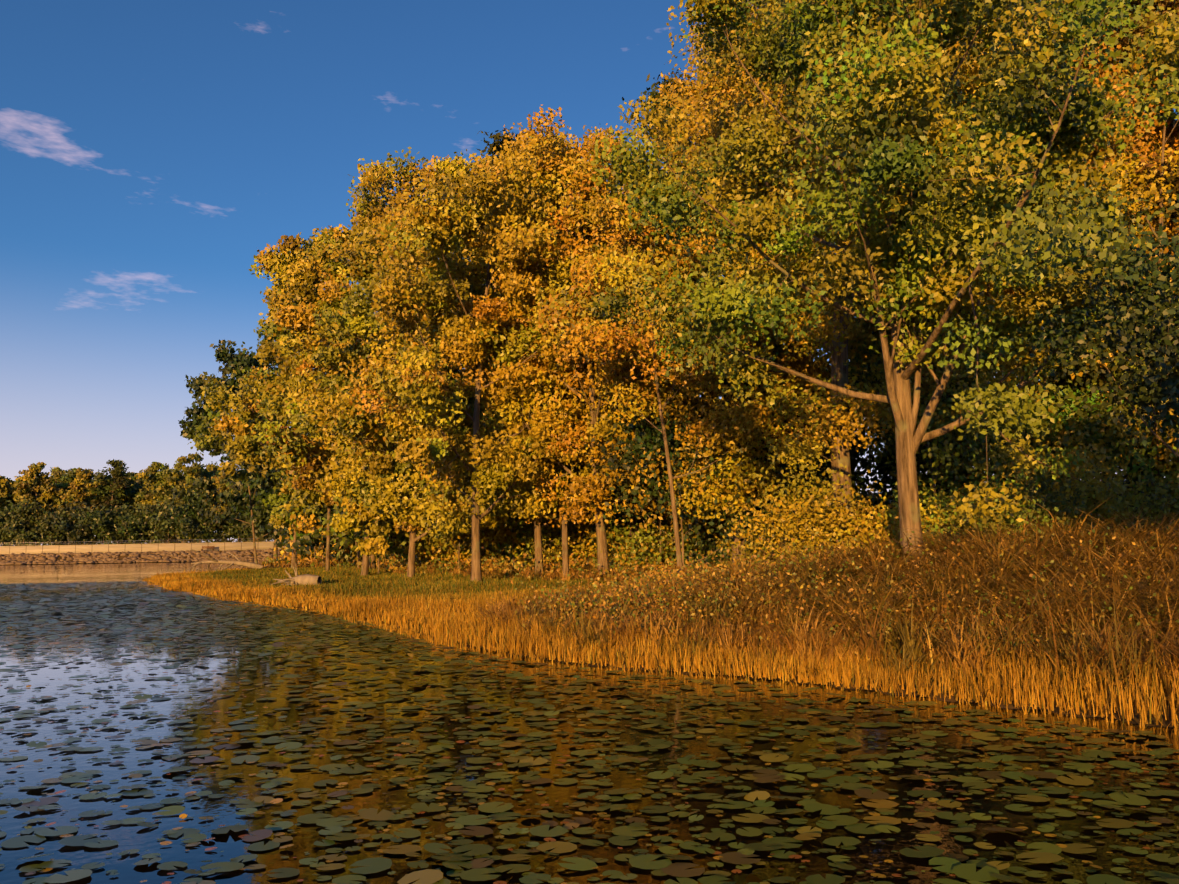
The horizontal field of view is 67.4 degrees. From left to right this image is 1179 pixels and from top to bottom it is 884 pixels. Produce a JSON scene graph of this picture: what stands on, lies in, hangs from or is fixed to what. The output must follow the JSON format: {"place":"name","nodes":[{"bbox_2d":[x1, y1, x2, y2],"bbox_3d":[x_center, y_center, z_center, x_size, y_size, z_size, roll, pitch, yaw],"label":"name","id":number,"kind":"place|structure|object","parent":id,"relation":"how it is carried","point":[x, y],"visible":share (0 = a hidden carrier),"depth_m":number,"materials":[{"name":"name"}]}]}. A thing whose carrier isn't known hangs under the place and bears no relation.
{"place":"outdoors","nodes":[
{"label":"outdoors","id":0,"kind":"place"},
{"bbox_2d":[0,0,1177,545],"label":"sky","id":1,"kind":"structure","parent":0,"point":[150,150],"materials":[{"name":"blue"}]},
{"bbox_2d":[0,560,1178,883],"bbox_3d":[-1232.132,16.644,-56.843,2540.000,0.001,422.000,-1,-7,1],"label":"water","id":2,"kind":"structure","parent":0,"point":[46,678],"depth_m":6.58,"materials":[{"name":"liquid"}]},
{"bbox_2d":[0,581,1178,883],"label":"lily pads","id":3,"kind":"object","parent":2,"relation":"on","point":[774,843],"visible":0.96,"depth_m":5.97,"materials":[{"name":"plant"}]},
{"bbox_2d":[0,480,1178,726],"bbox_3d":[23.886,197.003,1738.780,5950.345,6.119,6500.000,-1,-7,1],"label":"ground","id":4,"kind":"structure","parent":0,"point":[1068,712],"depth_m":9.36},
{"bbox_2d":[0,476,16,542],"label":"tree","id":5,"kind":"object","parent":4,"relation":"on","point":[6,491],"visible":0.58,"depth_m":171.07,"materials":[{"name":"yellow plant"}]},
{"bbox_2d":[0,507,22,545],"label":"shrub","id":6,"kind":"object","parent":4,"relation":"on","point":[2,516],"visible":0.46,"depth_m":163.79,"materials":[{"name":"green plant"}]},
{"bbox_2d":[0,513,41,545],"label":"shrub","id":7,"kind":"object","parent":4,"relation":"on","point":[8,533],"visible":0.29,"depth_m":163.50,"materials":[{"name":"green plant"}]},
{"bbox_2d":[0,498,56,545],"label":"shrub","id":8,"kind":"object","parent":4,"relation":"on","point":[22,510],"visible":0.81,"depth_m":162.15,"materials":[{"name":"green plant"}]},
{"bbox_2d":[10,462,58,545],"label":"tree","id":9,"kind":"object","parent":4,"relation":"on","point":[37,482],"visible":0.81,"depth_m":169.32,"materials":[{"name":"green plant"}]},
{"bbox_2d":[26,510,67,544],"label":"shrub","id":10,"kind":"object","parent":4,"relation":"on","point":[46,530],"visible":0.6,"depth_m":163.06,"materials":[{"name":"green plant"}]},
{"bbox_2d":[37,466,66,541],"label":"tree","id":11,"kind":"object","parent":4,"relation":"on","point":[56,473],"visible":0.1,"depth_m":187.44,"materials":[{"name":"green plant"}]},
{"bbox_2d":[34,482,86,544],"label":"tree","id":12,"kind":"object","parent":4,"relation":"on","point":[63,485],"visible":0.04,"depth_m":175.19,"materials":[{"name":"green plant"}]},
{"bbox_2d":[39,502,90,544],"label":"shrub","id":13,"kind":"object","parent":4,"relation":"on","point":[56,519],"visible":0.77,"depth_m":162.70,"materials":[{"name":"green plant"}]},
{"bbox_2d":[40,467,91,535],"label":"tree","id":14,"kind":"object","parent":4,"relation":"on","point":[69,474],"visible":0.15,"depth_m":183.25,"materials":[{"name":"green plant"}]},
{"bbox_2d":[62,508,100,544],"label":"shrub","id":15,"kind":"object","parent":4,"relation":"on","point":[81,525],"visible":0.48,"depth_m":163.21,"materials":[{"name":"green plant"}]},
{"bbox_2d":[53,468,121,535],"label":"tree","id":16,"kind":"object","parent":4,"relation":"on","point":[79,485],"visible":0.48,"depth_m":171.16,"materials":[{"name":"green plant"}]},
{"bbox_2d":[81,505,119,542],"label":"shrub","id":17,"kind":"object","parent":4,"relation":"on","point":[101,517],"visible":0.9,"depth_m":162.71,"materials":[{"name":"green plant"}]},
{"bbox_2d":[86,459,132,511],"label":"tree","id":18,"kind":"object","parent":4,"relation":"on","point":[113,484],"visible":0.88,"depth_m":171.85,"materials":[{"name":"green plant"}]},
{"bbox_2d":[96,513,133,543],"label":"shrub","id":19,"kind":"object","parent":4,"relation":"on","point":[116,538],"visible":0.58,"depth_m":163.38,"materials":[{"name":"green plant"}]},
{"bbox_2d":[113,502,141,543],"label":"shrub","id":20,"kind":"object","parent":4,"relation":"on","point":[124,507],"visible":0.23,"depth_m":167.25,"materials":[{"name":"green plant"}]},
{"bbox_2d":[109,513,156,543],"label":"shrub","id":21,"kind":"object","parent":4,"relation":"on","point":[131,528],"visible":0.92,"depth_m":163.34,"materials":[{"name":"green plant"}]},
{"bbox_2d":[115,482,151,543],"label":"tree","id":22,"kind":"object","parent":4,"relation":"on","point":[130,496],"visible":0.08,"depth_m":178.78,"materials":[{"name":"green plant"}]},
{"bbox_2d":[0,548,290,564],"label":"riprap","id":23,"kind":"object","parent":4,"relation":"on","point":[28,558],"visible":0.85,"depth_m":122.83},
{"bbox_2d":[0,541,290,553],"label":"dam wall","id":24,"kind":"structure","parent":4,"relation":"on","point":[168,547],"depth_m":126.35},
{"bbox_2d":[2,538,269,545],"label":"fence","id":25,"kind":"object","parent":24,"relation":"on","point":[233,540],"visible":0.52,"depth_m":126.63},
{"bbox_2d":[130,504,171,543],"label":"shrub","id":26,"kind":"object","parent":4,"relation":"on","point":[160,538],"visible":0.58,"depth_m":162.90,"materials":[{"name":"green plant"}]},
{"bbox_2d":[134,462,180,542],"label":"tree","id":27,"kind":"object","parent":4,"relation":"on","point":[144,496],"visible":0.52,"depth_m":168.57,"materials":[{"name":"green plant"}]},
{"bbox_2d":[141,500,185,542],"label":"shrub","id":28,"kind":"object","parent":4,"relation":"on","point":[156,519],"visible":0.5,"depth_m":161.99,"materials":[{"name":"green plant"}]},
{"bbox_2d":[150,501,198,542],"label":"shrub","id":29,"kind":"object","parent":4,"relation":"on","point":[178,513],"visible":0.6,"depth_m":161.41,"materials":[{"name":"green plant"}]},
{"bbox_2d":[148,452,203,542],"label":"tree","id":30,"kind":"object","parent":4,"relation":"on","point":[174,477],"visible":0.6,"depth_m":165.83,"materials":[{"name":"green plant"}]},
{"bbox_2d":[169,503,220,542],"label":"shrub","id":31,"kind":"object","parent":4,"relation":"on","point":[190,522],"visible":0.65,"depth_m":160.94,"materials":[{"name":"green plant"}]},
{"bbox_2d":[192,513,238,541],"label":"shrub","id":32,"kind":"object","parent":4,"relation":"on","point":[220,528],"visible":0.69,"depth_m":162.83,"materials":[{"name":"green plant"}]},
{"bbox_2d":[196,474,242,541],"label":"tree","id":33,"kind":"object","parent":4,"relation":"on","point":[222,487],"visible":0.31,"depth_m":166.95,"materials":[{"name":"green plant"}]},
{"bbox_2d":[198,464,240,541],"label":"tree","id":34,"kind":"object","parent":4,"relation":"on","point":[211,474],"visible":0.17,"depth_m":172.35,"materials":[{"name":"green plant"}]},
{"bbox_2d":[186,549,270,571],"bbox_3d":[-24.760,8.127,60.785,5.336,1.655,2.518,1,-7,-16],"label":"fallen log","id":35,"kind":"object","parent":4,"relation":"on","point":[239,562],"visible":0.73,"depth_m":60.90,"materials":[{"name":"brown wood"}]},
{"bbox_2d":[217,504,252,541],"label":"shrub","id":36,"kind":"object","parent":4,"relation":"on","point":[241,535],"visible":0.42,"depth_m":161.14,"materials":[{"name":"green plant"}]},
{"bbox_2d":[166,339,312,563],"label":"tree","id":37,"kind":"object","parent":4,"relation":"on","point":[239,361],"visible":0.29,"depth_m":69.22,"materials":[{"name":"green plant"}]},
{"bbox_2d":[222,365,319,558],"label":"tree","id":38,"kind":"object","parent":4,"relation":"on","point":[257,533],"visible":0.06,"depth_m":83.98,"materials":[{"name":"green plant"}]},
{"bbox_2d":[186,282,357,568],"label":"tree","id":39,"kind":"object","parent":4,"relation":"on","point":[247,450],"visible":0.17,"depth_m":58.67,"materials":[{"name":"yellow plant"}]},
{"bbox_2d":[270,565,321,585],"bbox_3d":[-11.631,5.253,34.867,2.044,0.965,1.391,-1,-7,1],"label":"fallen log","id":40,"kind":"object","parent":4,"relation":"on","point":[304,579],"visible":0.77,"depth_m":34.68,"materials":[{"name":"brown wood"}]},
{"bbox_2d":[272,536,325,563],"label":"shrub","id":41,"kind":"object","parent":4,"relation":"on","point":[282,552],"visible":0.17,"depth_m":72.54,"materials":[{"name":"yellow plant"}]},
{"bbox_2d":[272,486,342,562],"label":"sapling","id":42,"kind":"object","parent":4,"relation":"on","point":[276,536],"visible":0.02,"depth_m":68.87,"materials":[{"name":"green plant"}]},
{"bbox_2d":[259,500,362,567],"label":"sapling","id":43,"kind":"object","parent":4,"relation":"on","point":[303,548],"visible":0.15,"depth_m":59.99,"materials":[{"name":"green plant"}]},
{"bbox_2d":[199,227,429,570],"bbox_3d":[-15.679,-2.297,50.970,11.850,19.894,11.712,-5,-8,30],"label":"tree","id":44,"kind":"object","parent":4,"relation":"on","point":[291,445],"visible":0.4,"depth_m":49.07,"materials":[{"name":"yellow plant"}]},
{"bbox_2d":[316,531,354,561],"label":"shrub","id":45,"kind":"object","parent":4,"relation":"on","point":[347,550],"visible":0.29,"depth_m":68.67,"materials":[{"name":"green plant"}]},
{"bbox_2d":[311,456,403,567],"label":"sapling","id":46,"kind":"object","parent":4,"relation":"on","point":[325,506],"visible":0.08,"depth_m":48.38,"materials":[{"name":"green plant"}]},
{"bbox_2d":[304,340,416,567],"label":"tree","id":47,"kind":"object","parent":4,"relation":"on","point":[373,557],"visible":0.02,"depth_m":51.95,"materials":[{"name":"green plant"}]},
{"bbox_2d":[322,490,428,573],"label":"sapling","id":48,"kind":"object","parent":4,"relation":"on","point":[396,550],"visible":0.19,"depth_m":45.05,"materials":[{"name":"yellow plant"}]},
{"bbox_2d":[263,192,488,575],"bbox_3d":[-11.151,-3.139,44.442,11.214,19.943,10.756,-1,-7,1],"label":"tree","id":49,"kind":"object","parent":4,"relation":"on","point":[298,319],"visible":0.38,"depth_m":44.38,"materials":[{"name":"yellow plant"}]},
{"bbox_2d":[287,147,520,577],"bbox_3d":[-8.297,-2.970,39.239,9.365,18.313,10.958,3,-7,-28],"label":"tree","id":50,"kind":"object","parent":4,"relation":"on","point":[376,456],"visible":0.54,"depth_m":37.50,"materials":[{"name":"yellow plant"}]},
{"bbox_2d":[394,533,471,569],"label":"shrub","id":51,"kind":"object","parent":4,"relation":"on","point":[445,553],"visible":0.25,"depth_m":47.62,"materials":[{"name":"green plant"}]},
{"bbox_2d":[409,489,471,559],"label":"bush","id":52,"kind":"object","parent":4,"relation":"on","point":[455,541],"visible":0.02,"depth_m":46.34,"materials":[{"name":"yellow plant"}]},
{"bbox_2d":[390,470,525,567],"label":"sapling","id":53,"kind":"object","parent":4,"relation":"on","point":[502,537],"visible":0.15,"depth_m":40.77,"materials":[{"name":"yellow plant"}]},
{"bbox_2d":[402,417,526,556],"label":"sapling","id":54,"kind":"object","parent":4,"relation":"on","point":[436,544],"visible":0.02,"depth_m":45.51,"materials":[{"name":"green plant"}]},
{"bbox_2d":[437,531,511,564],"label":"shrub","id":55,"kind":"object","parent":4,"relation":"on","point":[467,546],"visible":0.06,"depth_m":45.21,"materials":[{"name":"yellow plant"}]},
{"bbox_2d":[349,146,622,581],"bbox_3d":[-3.258,-3.297,33.192,11.803,17.412,9.806,-1,-7,1],"label":"tree","id":56,"kind":"object","parent":4,"relation":"on","point":[428,230],"visible":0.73,"depth_m":32.24,"materials":[{"name":"yellow plant"}]},
{"bbox_2d":[445,410,556,562],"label":"sapling","id":57,"kind":"object","parent":4,"relation":"on","point":[489,421],"visible":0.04,"depth_m":42.86,"materials":[{"name":"yellow plant"}]},
{"bbox_2d":[469,524,544,563],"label":"shrub","id":58,"kind":"object","parent":4,"relation":"on","point":[506,554],"visible":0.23,"depth_m":44.83,"materials":[{"name":"green plant"}]},
{"bbox_2d":[454,128,566,529],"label":"tree","id":59,"kind":"object","parent":4,"relation":"on","point":[498,136],"visible":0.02,"depth_m":51.24,"materials":[{"name":"green plant"}]},
{"bbox_2d":[418,123,662,575],"bbox_3d":[-2.205,-3.932,36.898,10.255,19.426,9.299,-1,-7,1],"label":"tree","id":60,"kind":"object","parent":4,"relation":"on","point":[448,329],"visible":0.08,"depth_m":34.51,"materials":[{"name":"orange plant"}]},
{"bbox_2d":[491,398,603,566],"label":"sapling","id":61,"kind":"object","parent":4,"relation":"on","point":[511,524],"visible":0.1,"depth_m":40.03,"materials":[{"name":"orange plant"}]},
{"bbox_2d":[485,283,609,551],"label":"tree","id":62,"kind":"object","parent":4,"relation":"on","point":[490,409],"visible":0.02,"depth_m":42.81,"materials":[{"name":"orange plant"}]},
{"bbox_2d":[501,512,623,569],"bbox_3d":[-0.909,4.439,41.080,5.777,3.060,6.685,-1,-7,1],"label":"shrub","id":63,"kind":"object","parent":4,"relation":"on","point":[553,549],"visible":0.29,"depth_m":39.85,"materials":[{"name":"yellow plant"}]},
{"bbox_2d":[562,514,568,576],"bbox_3d":[-0.869,3.989,32.680,0.277,2.687,0.281,-4,-7,24],"label":"snag","id":64,"kind":"object","parent":4,"relation":"on","point":[565,560],"visible":0.73,"depth_m":32.59,"materials":[{"name":"brown wood"}]},
{"bbox_2d":[450,105,731,574],"bbox_3d":[-0.066,-3.727,33.261,10.547,18.105,11.958,-1,-7,1],"label":"tree","id":65,"kind":"object","parent":4,"relation":"on","point":[576,171],"visible":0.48,"depth_m":32.33,"materials":[{"name":"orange plant"}]},
{"bbox_2d":[568,505,651,562],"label":"shrub","id":66,"kind":"object","parent":4,"relation":"on","point":[591,527],"visible":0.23,"depth_m":40.06,"materials":[{"name":"green plant"}]},
{"bbox_2d":[550,322,697,566],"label":"tree","id":67,"kind":"object","parent":4,"relation":"on","point":[633,518],"visible":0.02,"depth_m":36.49,"materials":[{"name":"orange plant"}]},
{"bbox_2d":[577,518,716,572],"bbox_3d":[2.596,3.843,33.901,5.416,2.546,4.860,3,-8,-34],"label":"shrub","id":68,"kind":"object","parent":4,"relation":"on","point":[648,549],"visible":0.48,"depth_m":33.33,"materials":[{"name":"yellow plant"}]},
{"bbox_2d":[583,511,714,561],"bbox_3d":[3.291,3.862,37.831,5.988,2.721,5.918,-4,-7,23],"label":"shrub","id":69,"kind":"object","parent":4,"relation":"on","point":[657,524],"visible":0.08,"depth_m":37.75,"materials":[{"name":"green plant"}]},
{"bbox_2d":[142,564,1178,736],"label":"reeds","id":70,"kind":"object","parent":4,"relation":"on","point":[424,603],"visible":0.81,"depth_m":12.12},
{"bbox_2d":[560,169,775,572],"bbox_3d":[2.382,-1.932,26.489,6.206,12.926,7.441,-2,-7,9],"label":"tree","id":71,"kind":"object","parent":4,"relation":"on","point":[733,428],"visible":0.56,"depth_m":26.70,"materials":[{"name":"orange plant"}]},
{"bbox_2d":[592,68,746,547],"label":"tree","id":72,"kind":"object","parent":4,"relation":"on","point":[654,93],"visible":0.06,"depth_m":43.05,"materials":[{"name":"yellow plant"}]},
{"bbox_2d":[583,388,777,570],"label":"sapling","id":73,"kind":"object","parent":4,"relation":"on","point":[650,452],"visible":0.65,"depth_m":29.63,"materials":[{"name":"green plant"}]},
{"bbox_2d":[605,400,762,568],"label":"sapling","id":74,"kind":"object","parent":4,"relation":"on","point":[699,542],"visible":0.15,"depth_m":32.34,"materials":[{"name":"yellow plant"}]},
{"bbox_2d":[632,495,780,559],"bbox_3d":[5.484,2.990,35.168,6.080,3.798,6.418,-4,-7,28],"label":"shrub","id":75,"kind":"object","parent":4,"relation":"on","point":[715,534],"visible":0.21,"depth_m":34.17,"materials":[{"name":"green plant"}]},
{"bbox_2d":[259,494,1178,703],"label":"tall grass","id":76,"kind":"structure","parent":4,"relation":"on","point":[1137,605],"depth_m":12.18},
{"bbox_2d":[262,508,1178,682],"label":"bank herbs","id":77,"kind":"object","parent":4,"relation":"on","point":[497,563],"visible":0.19,"depth_m":15.42,"materials":[{"name":"brown plant"}]},
{"bbox_2d":[597,0,871,567],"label":"tree","id":78,"kind":"object","parent":4,"relation":"on","point":[797,363],"visible":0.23,"depth_m":29.11,"materials":[{"name":"yellow plant"}]},
{"bbox_2d":[698,230,876,553],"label":"tree","id":79,"kind":"object","parent":4,"relation":"on","point":[745,391],"visible":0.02,"depth_m":34.09,"materials":[{"name":"yellow plant"}]},
{"bbox_2d":[704,447,888,567],"bbox_3d":[5.538,1.942,23.148,5.639,3.618,6.092,-4,-7,23],"label":"shrub","id":80,"kind":"object","parent":4,"relation":"on","point":[802,528],"visible":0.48,"depth_m":22.45,"materials":[{"name":"yellow plant"}]},
{"bbox_2d":[747,418,884,538],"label":"sapling","id":81,"kind":"object","parent":4,"relation":"on","point":[785,465],"visible":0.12,"depth_m":30.27,"materials":[{"name":"yellow plant"}]},
{"bbox_2d":[653,0,1004,549],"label":"tree","id":82,"kind":"object","parent":4,"relation":"on","point":[839,419],"visible":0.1,"depth_m":24.44,"materials":[{"name":"yellow plant"}]},
{"bbox_2d":[538,0,1178,561],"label":"tree","id":83,"kind":"object","parent":4,"relation":"on","point":[1008,206],"visible":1,"depth_m":16.15,"materials":[{"name":"green plant"}]},
{"bbox_2d":[821,317,895,504],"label":"tree","id":84,"kind":"object","parent":4,"relation":"on","point":[881,479],"depth_m":49.79,"materials":[{"name":"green plant"}]},
{"bbox_2d":[814,476,991,552],"bbox_3d":[7.660,2.135,21.834,3.678,2.420,4.262,5,-9,-43],"label":"shrub","id":85,"kind":"object","parent":4,"relation":"on","point":[879,527],"visible":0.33,"depth_m":21.52,"materials":[{"name":"yellow plant"}]},
{"bbox_2d":[855,427,953,523],"bbox_3d":[12.949,1.608,36.093,6.973,6.242,6.044,4,-8,-37],"label":"bush","id":86,"kind":"object","parent":4,"relation":"on","point":[882,471],"visible":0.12,"depth_m":34.96,"materials":[{"name":"green plant"}]},
{"bbox_2d":[822,288,993,428],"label":"tree","id":87,"kind":"object","parent":4,"relation":"on","point":[862,333],"depth_m":43.48,"materials":[{"name":"green plant"}]},
{"bbox_2d":[795,331,1024,521],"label":"sapling","id":88,"kind":"object","parent":4,"relation":"on","point":[859,479],"visible":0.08,"depth_m":30.03,"materials":[{"name":"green plant"}]},
{"bbox_2d":[799,312,1116,525],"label":"sapling","id":89,"kind":"object","parent":4,"relation":"on","point":[943,419],"visible":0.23,"depth_m":24.39,"materials":[{"name":"green plant"}]},
{"bbox_2d":[852,421,1141,552],"bbox_3d":[9.425,1.326,20.010,6.479,3.507,4.709,3,-7,-29],"label":"shrub","id":90,"kind":"object","parent":4,"relation":"on","point":[1045,504],"visible":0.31,"depth_m":19.66,"materials":[{"name":"green plant"}]},
{"bbox_2d":[828,0,1176,526],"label":"tree","id":91,"kind":"object","parent":4,"relation":"on","point":[972,90],"visible":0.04,"depth_m":29.37,"materials":[{"name":"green plant"}]},
{"bbox_2d":[861,145,1164,526],"bbox_3d":[12.396,-3.111,27.051,9.643,13.851,9.530,-1,-7,1],"label":"tree","id":92,"kind":"object","parent":4,"relation":"on","point":[1056,368],"depth_m":24.69,"materials":[{"name":"green plant"}]},
{"bbox_2d":[915,371,1117,505],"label":"sapling","id":93,"kind":"object","parent":4,"relation":"on","point":[947,475],"visible":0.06,"depth_m":28.27,"materials":[{"name":"green plant"}]},
{"bbox_2d":[938,412,1178,529],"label":"shrub","id":94,"kind":"object","parent":4,"relation":"on","point":[1091,474],"visible":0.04,"depth_m":23.03,"materials":[{"name":"green plant"}]},
{"bbox_2d":[975,3,1178,479],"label":"tree","id":95,"kind":"object","parent":4,"relation":"on","point":[1101,71],"visible":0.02,"depth_m":27.18,"materials":[{"name":"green plant"}]},
{"bbox_2d":[990,177,1178,456],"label":"tree","id":96,"kind":"object","parent":4,"relation":"on","point":[1157,381],"visible":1,"depth_m":13.46,"materials":[{"name":"green plant"}]},
{"bbox_2d":[1006,446,1178,532],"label":"shrub","id":97,"kind":"object","parent":4,"relation":"on","point":[1130,503],"visible":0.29,"depth_m":21.14,"materials":[{"name":"green plant"}]},
{"bbox_2d":[1010,270,1178,510],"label":"sapling","id":98,"kind":"object","parent":4,"relation":"on","point":[1166,462],"visible":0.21,"depth_m":24.18,"materials":[{"name":"green plant"}]},
{"bbox_2d":[1015,39,1178,466],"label":"tree","id":99,"kind":"object","parent":4,"relation":"on","point":[1143,136],"visible":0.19,"depth_m":25.74,"materials":[{"name":"yellow plant"}]},
{"bbox_2d":[1030,352,1177,517],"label":"sapling","id":100,"kind":"object","parent":4,"relation":"on","point":[1140,445],"visible":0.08,"depth_m":27.36,"materials":[{"name":"green plant"}]},
{"bbox_2d":[1034,0,1178,231],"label":"tree","id":101,"kind":"object","parent":4,"relation":"on","point":[1123,41],"visible":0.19,"depth_m":26.01,"materials":[{"name":"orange plant"}]},
{"bbox_2d":[1098,0,1178,508],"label":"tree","id":102,"kind":"object","parent":4,"relation":"on","point":[1131,4],"depth_m":31.89,"materials":[{"name":"green plant"}]},
{"bbox_2d":[1125,446,1178,523],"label":"shrub","id":103,"kind":"object","parent":4,"relation":"on","point":[1169,476],"visible":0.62,"depth_m":22.11,"materials":[{"name":"green plant"}]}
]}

